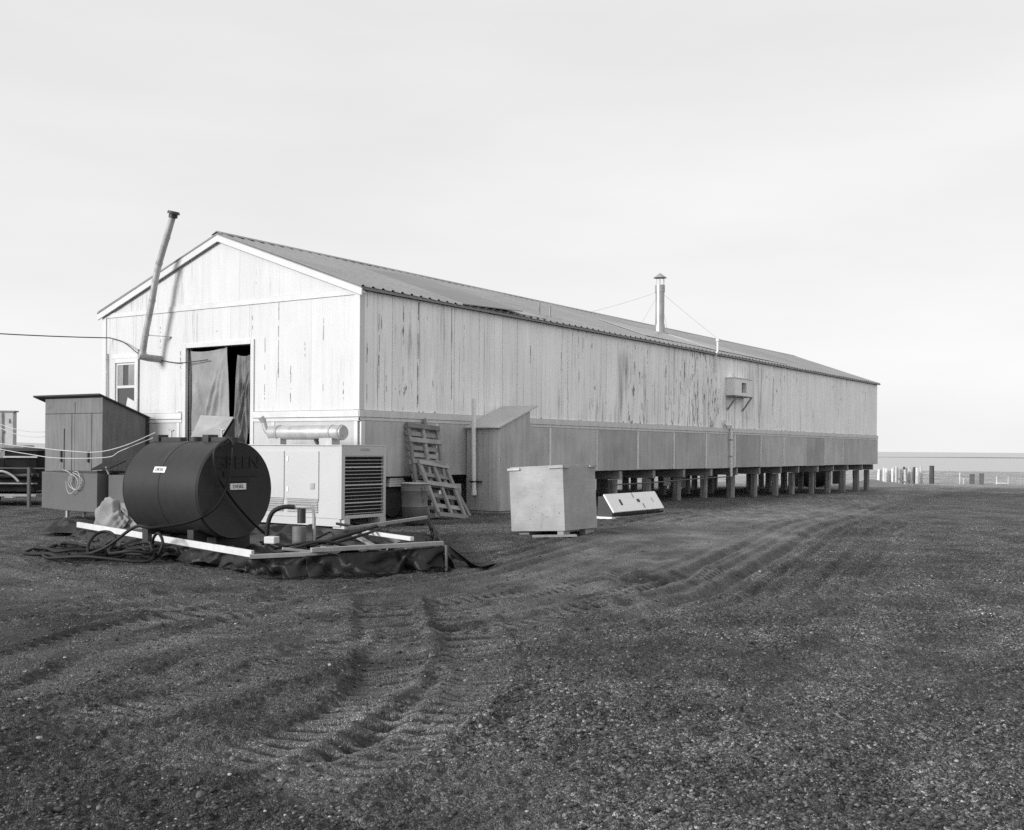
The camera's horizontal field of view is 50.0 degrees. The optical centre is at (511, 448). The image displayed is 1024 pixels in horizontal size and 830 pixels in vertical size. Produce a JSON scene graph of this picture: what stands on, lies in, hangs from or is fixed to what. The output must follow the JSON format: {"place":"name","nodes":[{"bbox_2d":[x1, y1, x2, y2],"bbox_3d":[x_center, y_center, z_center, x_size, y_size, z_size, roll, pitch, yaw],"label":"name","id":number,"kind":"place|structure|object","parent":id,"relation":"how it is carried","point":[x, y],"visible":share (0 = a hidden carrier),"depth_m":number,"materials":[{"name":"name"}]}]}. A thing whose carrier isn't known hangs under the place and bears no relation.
{"place":"outdoors","nodes":[
{"label":"outdoors","id":0,"kind":"place"},
{"bbox_2d":[17,442,44,446],"bbox_3d":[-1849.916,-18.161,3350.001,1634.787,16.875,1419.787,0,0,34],"label":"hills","id":1,"kind":"structure","parent":0,"point":[37,444],"depth_m":3186.67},
{"bbox_2d":[0,470,1023,829],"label":"gravel ground","id":2,"kind":"structure","parent":0,"point":[946,502],"depth_m":7.61,"materials":[{"name":"grey gravel"}]},
{"bbox_2d":[0,410,18,497],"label":"speckled panel","id":3,"kind":"object","parent":2,"relation":"on","point":[8,418],"visible":0.48,"depth_m":30.00,"materials":[{"name":"white"}]},
{"bbox_2d":[0,467,44,506],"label":"flatbed trailer","id":4,"kind":"object","parent":2,"relation":"on","point":[28,487],"visible":0.51,"depth_m":26.10,"materials":[{"name":"metal"}]},
{"bbox_2d":[0,470,18,481],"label":"hose end","id":5,"kind":"object","parent":4,"relation":"on","point":[11,475],"visible":1,"depth_m":25.83,"materials":[{"name":"white rubber"}]},
{"bbox_2d":[0,445,33,457],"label":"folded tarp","id":6,"kind":"object","parent":4,"relation":"on","point":[2,453],"visible":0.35,"depth_m":28.00,"materials":[{"name":"fabric"}]},
{"bbox_2d":[0,473,38,477],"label":"black pipe","id":7,"kind":"object","parent":4,"relation":"on","point":[19,475],"visible":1,"depth_m":25.97,"materials":[{"name":"metal"}]},
{"bbox_2d":[0,448,44,478],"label":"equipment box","id":8,"kind":"object","parent":4,"relation":"on","point":[14,459],"visible":0.69,"depth_m":26.20,"materials":[{"name":"black metal"}]},
{"bbox_2d":[29,517,93,533],"bbox_3d":[-7.368,1.255,18.376,1.500,0.220,0.962,0,0,34],"label":"black tarp","id":9,"kind":"object","parent":2,"relation":"on","point":[66,525],"visible":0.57,"depth_m":18.17,"materials":[{"name":"black plastic"}]},
{"bbox_2d":[22,541,121,558],"bbox_3d":[-6.000,1.373,14.965,1.756,0.165,1.096,0,0,34],"label":"fuel hose","id":10,"kind":"object","parent":2,"relation":"on","point":[72,548],"visible":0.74,"depth_m":14.68,"materials":[{"name":"rubber"}]},
{"bbox_2d":[42,470,124,517],"bbox_3d":[-8.478,0.977,21.776,2.250,1.055,1.010,0,0,34],"label":"steel bin","id":11,"kind":"object","parent":2,"relation":"on","point":[90,494],"visible":0.57,"depth_m":21.14,"materials":[{"name":"grey metal"}]},
{"bbox_2d":[64,470,81,493],"bbox_3d":[-8.439,0.630,21.060,0.615,0.462,0.048,0,0,34],"label":"rope","id":12,"kind":"object","parent":11,"relation":"hanging from","point":[70,476],"visible":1,"depth_m":21.03,"materials":[{"name":"white fabric"}]},
{"bbox_2d":[33,393,151,508],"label":"grey plywood shed","id":13,"kind":"structure","parent":2,"relation":"on","point":[95,422],"depth_m":24.59,"materials":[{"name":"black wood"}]},
{"bbox_2d":[46,414,71,470],"bbox_3d":[-10.311,-0.134,24.963,0.970,1.310,0.049,0,0,34],"label":"door","id":14,"kind":"structure","parent":13,"relation":"in","point":[56,424],"depth_m":24.97,"materials":[{"name":"grey wood"}]},
{"bbox_2d":[75,414,91,470],"bbox_3d":[-9.553,-0.129,24.451,0.600,1.310,0.049,0,0,34],"label":"door","id":15,"kind":"structure","parent":13,"relation":"in","point":[83,422],"depth_m":24.45,"materials":[{"name":"grey wood"}]},
{"bbox_2d":[42,541,154,562],"bbox_3d":[-5.593,1.339,14.604,2.294,0.219,0.986,0,0,27],"label":"fuel hose","id":16,"kind":"object","parent":2,"relation":"on","point":[151,559],"visible":0.77,"depth_m":14.07,"materials":[{"name":"rubber"}]},
{"bbox_2d":[86,530,116,558],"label":"fuel hose","id":17,"kind":"object","parent":2,"relation":"on","point":[94,535],"visible":0.75,"depth_m":14.65,"materials":[{"name":"rubber"}]},
{"bbox_2d":[91,461,125,502],"bbox_3d":[-7.005,0.746,20.963,1.900,1.040,1.111,0,0,34],"label":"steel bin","id":18,"kind":"object","parent":2,"relation":"on","point":[115,491],"visible":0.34,"depth_m":20.74,"materials":[{"name":"grey metal"}]},
{"bbox_2d":[99,544,165,555],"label":"fuel hose","id":19,"kind":"object","parent":2,"relation":"on","point":[145,550],"visible":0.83,"depth_m":14.31,"materials":[{"name":"rubber"}]},
{"bbox_2d":[140,532,163,559],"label":"fuel hose","id":20,"kind":"object","parent":2,"relation":"on","point":[161,546],"visible":0.73,"depth_m":14.22,"materials":[{"name":"rubber"}]},
{"bbox_2d":[191,415,234,436],"bbox_3d":[-5.802,0.360,21.285,0.749,2.032,0.380,0,0,5],"label":"plywood hood","id":21,"kind":"object","parent":2,"relation":"on","point":[208,425],"visible":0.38,"depth_m":21.32,"materials":[{"name":"white wood"}]},
{"bbox_2d":[70,516,494,577],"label":"spill containment","id":22,"kind":"structure","parent":2,"relation":"on","point":[416,551],"depth_m":13.41,"materials":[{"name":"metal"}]},
{"bbox_2d":[94,497,141,528],"bbox_3d":[-6.380,1.028,17.837,1.309,0.485,0.519,0,0,34],"label":"cloth sheet","id":23,"kind":"object","parent":22,"relation":"on","point":[111,512],"visible":0.76,"depth_m":17.79,"materials":[{"name":"white fabric"}]},
{"bbox_2d":[123,428,270,547],"bbox_3d":[-4.440,0.547,15.448,1.642,1.677,1.340,0,0,34],"label":"fuel tank","id":24,"kind":"object","parent":22,"relation":"on","point":[167,480],"visible":0.94,"depth_m":15.01,"materials":[{"name":"metal"}]},
{"bbox_2d":[82,435,234,560],"bbox_3d":[-4.846,0.624,14.529,2.191,1.640,0.986,0,0,0],"label":"fuel hose","id":25,"kind":"object","parent":24,"relation":"attached to","point":[123,534],"visible":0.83,"depth_m":14.41,"materials":[{"name":"rubber"}]},
{"bbox_2d":[212,438,284,544],"bbox_3d":[-3.464,0.607,14.955,1.133,1.528,0.615,0,0,-9],"label":"fuel hose","id":26,"kind":"object","parent":24,"relation":"attached to","point":[244,513],"visible":0.76,"depth_m":14.78,"materials":[{"name":"rubber"}]},
{"bbox_2d":[264,504,315,552],"bbox_3d":[-2.991,1.054,14.403,0.600,0.645,0.786,0,0,34],"label":"fuel pump","id":27,"kind":"object","parent":22,"relation":"on","point":[298,534],"visible":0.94,"depth_m":14.45,"materials":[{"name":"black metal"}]},
{"bbox_2d":[272,531,334,549],"bbox_3d":[-2.629,1.220,14.768,0.650,0.190,1.420,0,0,13],"label":"fuel hose","id":28,"kind":"object","parent":22,"relation":"on","point":[299,543],"visible":0.58,"depth_m":14.15,"materials":[{"name":"rubber"}]},
{"bbox_2d":[260,527,380,549],"bbox_3d":[-2.283,1.222,15.482,1.891,0.316,2.729,0,0,34],"label":"fuel hose","id":29,"kind":"object","parent":22,"relation":"on","point":[359,535],"visible":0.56,"depth_m":14.26,"materials":[{"name":"rubber"}]},
{"bbox_2d":[274,522,377,547],"bbox_3d":[-2.510,1.203,16.635,1.546,0.324,4.772,0,0,5],"label":"fuel hose","id":30,"kind":"object","parent":22,"relation":"on","point":[367,528],"visible":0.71,"depth_m":14.49,"materials":[{"name":"rubber"}]},
{"bbox_2d":[261,537,403,552],"bbox_3d":[-2.456,1.231,14.262,2.114,0.179,1.115,0,0,9],"label":"fuel hose","id":31,"kind":"object","parent":22,"relation":"on","point":[306,544],"visible":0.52,"depth_m":13.81,"materials":[{"name":"rubber"}]},
{"bbox_2d":[248,416,386,528],"bbox_3d":[-3.871,0.393,20.881,2.900,2.074,1.240,0,0,34],"label":"diesel generator","id":32,"kind":"object","parent":2,"relation":"on","point":[330,478],"visible":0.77,"depth_m":20.21,"materials":[{"name":"metal"}]},
{"bbox_2d":[257,451,284,497],"bbox_3d":[-4.545,0.470,20.616,0.760,0.870,0.017,0,0,34],"label":"side door","id":33,"kind":"structure","parent":32,"relation":"in","point":[274,460],"depth_m":20.52,"materials":[{"name":"metal"}]},
{"bbox_2d":[286,451,318,498],"bbox_3d":[-3.845,0.475,20.135,0.820,0.870,0.029,0,0,34],"label":"side door","id":34,"kind":"structure","parent":32,"relation":"in","point":[302,467],"depth_m":20.12,"materials":[{"name":"metal"}]},
{"bbox_2d":[386,487,401,516],"bbox_3d":[-2.811,1.078,22.841,0.850,0.644,0.644,0,0,34],"label":"black drum","id":35,"kind":"object","parent":2,"relation":"on","point":[393,501],"visible":0.28,"depth_m":22.63,"materials":[{"name":"metal"}]},
{"bbox_2d":[386,484,400,486],"bbox_3d":[-2.849,0.748,22.898,1.220,0.040,0.550,0,0,34],"label":"sawn board","id":36,"kind":"object","parent":35,"relation":"on","point":[394,485],"visible":0.24,"depth_m":22.48,"materials":[{"name":"grey wood"}]},
{"bbox_2d":[386,482,400,484],"bbox_3d":[-2.852,0.703,22.901,1.210,0.040,0.510,0,0,34],"label":"sawn board","id":37,"kind":"object","parent":36,"relation":"on","point":[389,483],"visible":0.24,"depth_m":22.44,"materials":[{"name":"grey wood"}]},
{"bbox_2d":[386,480,403,481],"bbox_3d":[-2.856,0.658,22.904,1.200,0.040,0.470,0,0,34],"label":"sawn board","id":38,"kind":"object","parent":37,"relation":"on","point":[394,480],"visible":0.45,"depth_m":22.51,"materials":[{"name":"grey wood"}]},
{"bbox_2d":[386,477,402,479],"bbox_3d":[-2.860,0.613,22.907,1.190,0.040,0.430,0,0,34],"label":"sawn board","id":39,"kind":"object","parent":38,"relation":"on","point":[389,478],"visible":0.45,"depth_m":22.57,"materials":[{"name":"grey wood"}]},
{"bbox_2d":[400,482,428,523],"bbox_3d":[-1.859,1.034,20.991,0.552,0.781,0.552,0,0,34],"label":"steel drum","id":40,"kind":"object","parent":2,"relation":"on","point":[414,498],"visible":1,"depth_m":20.78,"materials":[{"name":"grey metal"}]},
{"bbox_2d":[411,476,458,518],"bbox_3d":[-1.587,1.003,22.984,0.494,0.929,1.113,0,0,32],"label":"wooden pallet","id":41,"kind":"object","parent":2,"relation":"on","point":[432,515],"visible":0.25,"depth_m":22.92,"materials":[{"name":"grey wood"}]},
{"bbox_2d":[417,460,467,518],"bbox_3d":[-1.442,0.867,22.809,0.756,1.293,1.185,0,0,34],"label":"wooden pallet","id":42,"kind":"object","parent":2,"relation":"on","point":[439,483],"visible":0.86,"depth_m":22.76,"materials":[{"name":"grey wood"}]},
{"bbox_2d":[404,422,447,482],"bbox_3d":[-1.777,0.136,22.958,0.417,1.371,1.148,0,0,34],"label":"wooden pallet","id":43,"kind":"object","parent":42,"relation":"on","point":[424,441],"visible":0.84,"depth_m":22.93,"materials":[{"name":"grey wood"}]},
{"bbox_2d":[423,418,435,459],"bbox_3d":[-1.725,-0.063,23.302,0.032,1.170,0.514,0,0,37],"label":"loose board","id":44,"kind":"object","parent":43,"relation":"on","point":[425,423],"visible":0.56,"depth_m":23.19,"materials":[{"name":"grey wood"}]},
{"bbox_2d":[453,480,470,515],"bbox_3d":[-1.193,0.856,23.421,0.722,1.212,0.093,0,0,20],"label":"loose board","id":45,"kind":"object","parent":2,"relation":"on","point":[466,508],"visible":0.35,"depth_m":23.34,"materials":[{"name":"grey wood"}]},
{"bbox_2d":[97,210,879,512],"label":"long building","id":46,"kind":"structure","parent":2,"relation":"on","point":[366,353],"depth_m":25.61,"materials":[{"name":"paint"}]},
{"bbox_2d":[0,333,138,353],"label":"power cable","id":47,"kind":"object","parent":46,"relation":"attached to","point":[70,336],"visible":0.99,"depth_m":25.22,"materials":[{"name":"rubber"}]},
{"bbox_2d":[0,438,152,458],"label":"rope","id":48,"kind":"object","parent":46,"relation":"attached to","point":[79,458],"visible":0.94,"depth_m":19.43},
{"bbox_2d":[0,432,154,452],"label":"rope","id":49,"kind":"object","parent":46,"relation":"attached to","point":[80,451],"visible":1,"depth_m":19.22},
{"bbox_2d":[112,354,136,409],"bbox_3d":[-8.992,-1.424,25.660,0.960,1.530,0.170,0,0,34],"label":"window","id":50,"kind":"structure","parent":46,"relation":"in","point":[124,390],"depth_m":25.66,"materials":[{"name":"glass"}]},
{"bbox_2d":[161,359,207,362],"bbox_3d":[-7.309,-1.961,24.457,1.553,0.113,0.040,0,0,33],"label":"power cable","id":51,"kind":"object","parent":46,"relation":"attached to","point":[185,362],"depth_m":24.39,"materials":[{"name":"rubber"}]},
{"bbox_2d":[190,347,229,434],"bbox_3d":[-6.608,-1.026,24.119,1.362,2.391,0.164,0,0,34],"label":"door tarp","id":52,"kind":"object","parent":46,"relation":"hanging from","point":[210,388],"depth_m":24.10,"materials":[{"name":"fabric"}]},
{"bbox_2d":[234,355,249,443],"bbox_3d":[-5.782,-0.934,23.540,0.661,2.221,0.260,0,0,34],"label":"door tarp","id":53,"kind":"object","parent":46,"relation":"hanging from","point":[242,406],"depth_m":23.50,"materials":[{"name":"fabric"}]},
{"bbox_2d":[663,477,670,485],"bbox_3d":[5.131,0.924,36.363,0.070,0.590,0.500,0,0,34],"label":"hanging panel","id":54,"kind":"object","parent":46,"relation":"hanging from","point":[666,479],"visible":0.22,"depth_m":36.30,"materials":[{"name":"grey"}]},
{"bbox_2d":[613,476,731,484],"bbox_3d":[5.045,0.949,33.344,0.049,0.136,8.100,0,0,34],"label":"conduit run","id":55,"kind":"object","parent":46,"relation":"attached to","point":[671,480],"visible":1,"depth_m":32.90,"materials":[{"name":"metal"}]},
{"bbox_2d":[681,476,685,487],"bbox_3d":[5.762,0.979,37.475,0.070,0.690,0.750,0,0,34],"label":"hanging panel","id":56,"kind":"object","parent":46,"relation":"hanging from","point":[683,483],"visible":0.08,"depth_m":37.61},
{"bbox_2d":[723,420,732,475],"bbox_3d":[7.169,-0.014,36.442,0.116,1.861,0.587,0,0,36],"label":"waste pipe","id":57,"kind":"object","parent":46,"relation":"attached to","point":[731,439],"visible":1,"depth_m":36.59,"materials":[{"name":"white metal"}]},
{"bbox_2d":[726,377,752,410],"bbox_3d":[7.668,-1.829,37.017,0.356,1.085,1.560,0,0,34],"label":"wall air conditioner","id":58,"kind":"object","parent":46,"relation":"attached to","point":[737,387],"depth_m":36.58,"materials":[{"name":"white metal"}]},
{"bbox_2d":[464,406,537,513],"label":"plywood shed","id":59,"kind":"structure","parent":2,"relation":"on","point":[502,439],"depth_m":24.23,"materials":[{"name":"grey wood"}]},
{"bbox_2d":[469,399,481,494],"bbox_3d":[-0.821,-0.046,24.212,0.300,2.121,0.168,0,0,34],"label":"vent pipe","id":60,"kind":"object","parent":59,"relation":"attached to","point":[473,481],"visible":1,"depth_m":24.15,"materials":[{"name":"white metal"}]},
{"bbox_2d":[507,465,596,537],"bbox_3d":[0.670,0.906,18.385,1.283,1.296,1.420,0,0,34],"label":"plywood crate","id":61,"kind":"object","parent":2,"relation":"on","point":[560,500],"visible":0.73,"depth_m":18.14,"materials":[{"name":"wood"}]},
{"bbox_2d":[597,491,665,518],"bbox_3d":[2.552,1.238,23.501,0.500,0.604,2.320,0,0,34],"label":"sloping hatch","id":62,"kind":"object","parent":2,"relation":"on","point":[621,505],"visible":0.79,"depth_m":23.13,"materials":[{"name":"white metal"}]},
{"bbox_2d":[795,471,824,487],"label":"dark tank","id":63,"kind":"object","parent":2,"relation":"on","point":[820,478],"visible":0.18,"depth_m":55.47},
{"bbox_2d":[831,470,838,484],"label":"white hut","id":64,"kind":"object","parent":2,"relation":"on","point":[834,477],"visible":0.21,"depth_m":59.96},
{"bbox_2d":[833,471,838,483],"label":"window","id":65,"kind":"structure","parent":64,"relation":"in","point":[835,473],"depth_m":59.96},
{"bbox_2d":[846,479,909,486],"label":"gravel mound","id":66,"kind":"object","parent":2,"relation":"on","point":[875,483],"visible":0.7,"depth_m":58.16,"materials":[{"name":"grey gravel"}]},
{"bbox_2d":[877,469,879,480],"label":"driftwood stake","id":67,"kind":"object","parent":2,"relation":"on","point":[878,475],"visible":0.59,"depth_m":66.33,"materials":[{"name":"white wood"}]},
{"bbox_2d":[886,470,888,481],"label":"driftwood stake","id":68,"kind":"object","parent":2,"relation":"on","point":[887,476],"visible":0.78,"depth_m":66.76,"materials":[{"name":"white wood"}]},
{"bbox_2d":[891,469,893,481],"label":"driftwood stake","id":69,"kind":"object","parent":2,"relation":"on","point":[892,477],"visible":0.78,"depth_m":66.71,"materials":[{"name":"white wood"}]},
{"bbox_2d":[895,466,896,481],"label":"driftwood stake","id":70,"kind":"object","parent":2,"relation":"on","point":[895,473],"visible":0.78,"depth_m":66.22,"materials":[{"name":"white wood"}]},
{"bbox_2d":[899,469,901,483],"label":"driftwood stake","id":71,"kind":"object","parent":2,"relation":"on","point":[900,474],"visible":0.78,"depth_m":66.59,"materials":[{"name":"grey wood"}]},
{"bbox_2d":[903,470,905,483],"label":"driftwood stake","id":72,"kind":"object","parent":2,"relation":"on","point":[904,475],"visible":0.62,"depth_m":66.57,"materials":[{"name":"white wood"}]},
{"bbox_2d":[897,477,912,486],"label":"fallen post","id":73,"kind":"object","parent":2,"relation":"on","point":[911,484],"visible":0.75,"depth_m":57.97,"materials":[{"name":"grey wood"}]},
{"bbox_2d":[907,467,910,482],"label":"driftwood stake","id":74,"kind":"object","parent":2,"relation":"on","point":[908,476],"visible":0.78,"depth_m":66.97,"materials":[{"name":"grey wood"}]},
{"bbox_2d":[909,469,911,483],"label":"driftwood stake","id":75,"kind":"object","parent":2,"relation":"on","point":[910,476],"visible":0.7,"depth_m":66.92,"materials":[{"name":"grey wood"}]},
{"bbox_2d":[912,467,915,483],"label":"driftwood stake","id":76,"kind":"object","parent":2,"relation":"on","point":[913,474],"visible":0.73,"depth_m":66.42,"materials":[{"name":"grey wood"}]},
{"bbox_2d":[919,467,922,483],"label":"driftwood stake","id":77,"kind":"object","parent":2,"relation":"on","point":[921,478],"visible":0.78,"depth_m":67.54,"materials":[{"name":"grey wood"}]},
{"bbox_2d":[929,466,933,483],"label":"driftwood stake","id":78,"kind":"object","parent":2,"relation":"on","point":[931,474],"visible":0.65,"depth_m":66.88,"materials":[{"name":"grey wood"}]},
{"bbox_2d":[969,473,983,483],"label":"weathered box","id":79,"kind":"object","parent":2,"relation":"on","point":[976,478],"visible":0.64,"depth_m":67.00,"materials":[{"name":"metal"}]},
{"bbox_2d":[0,0,1023,452],"label":"sky","id":80,"kind":"structure","parent":0,"point":[836,184],"materials":[{"name":"white"}]},
{"bbox_2d":[39,447,1023,471],"bbox_3d":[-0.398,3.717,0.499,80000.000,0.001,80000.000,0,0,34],"label":"sea water","id":81,"kind":"structure","parent":0,"point":[888,460],"depth_m":425.32,"materials":[{"name":"grey liquid"}]},
{"bbox_2d":[896,457,1022,457],"bbox_3d":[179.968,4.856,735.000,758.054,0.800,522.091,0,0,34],"label":"sandbar","id":82,"kind":"structure","parent":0,"point":[959,457],"depth_m":728.86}
]}

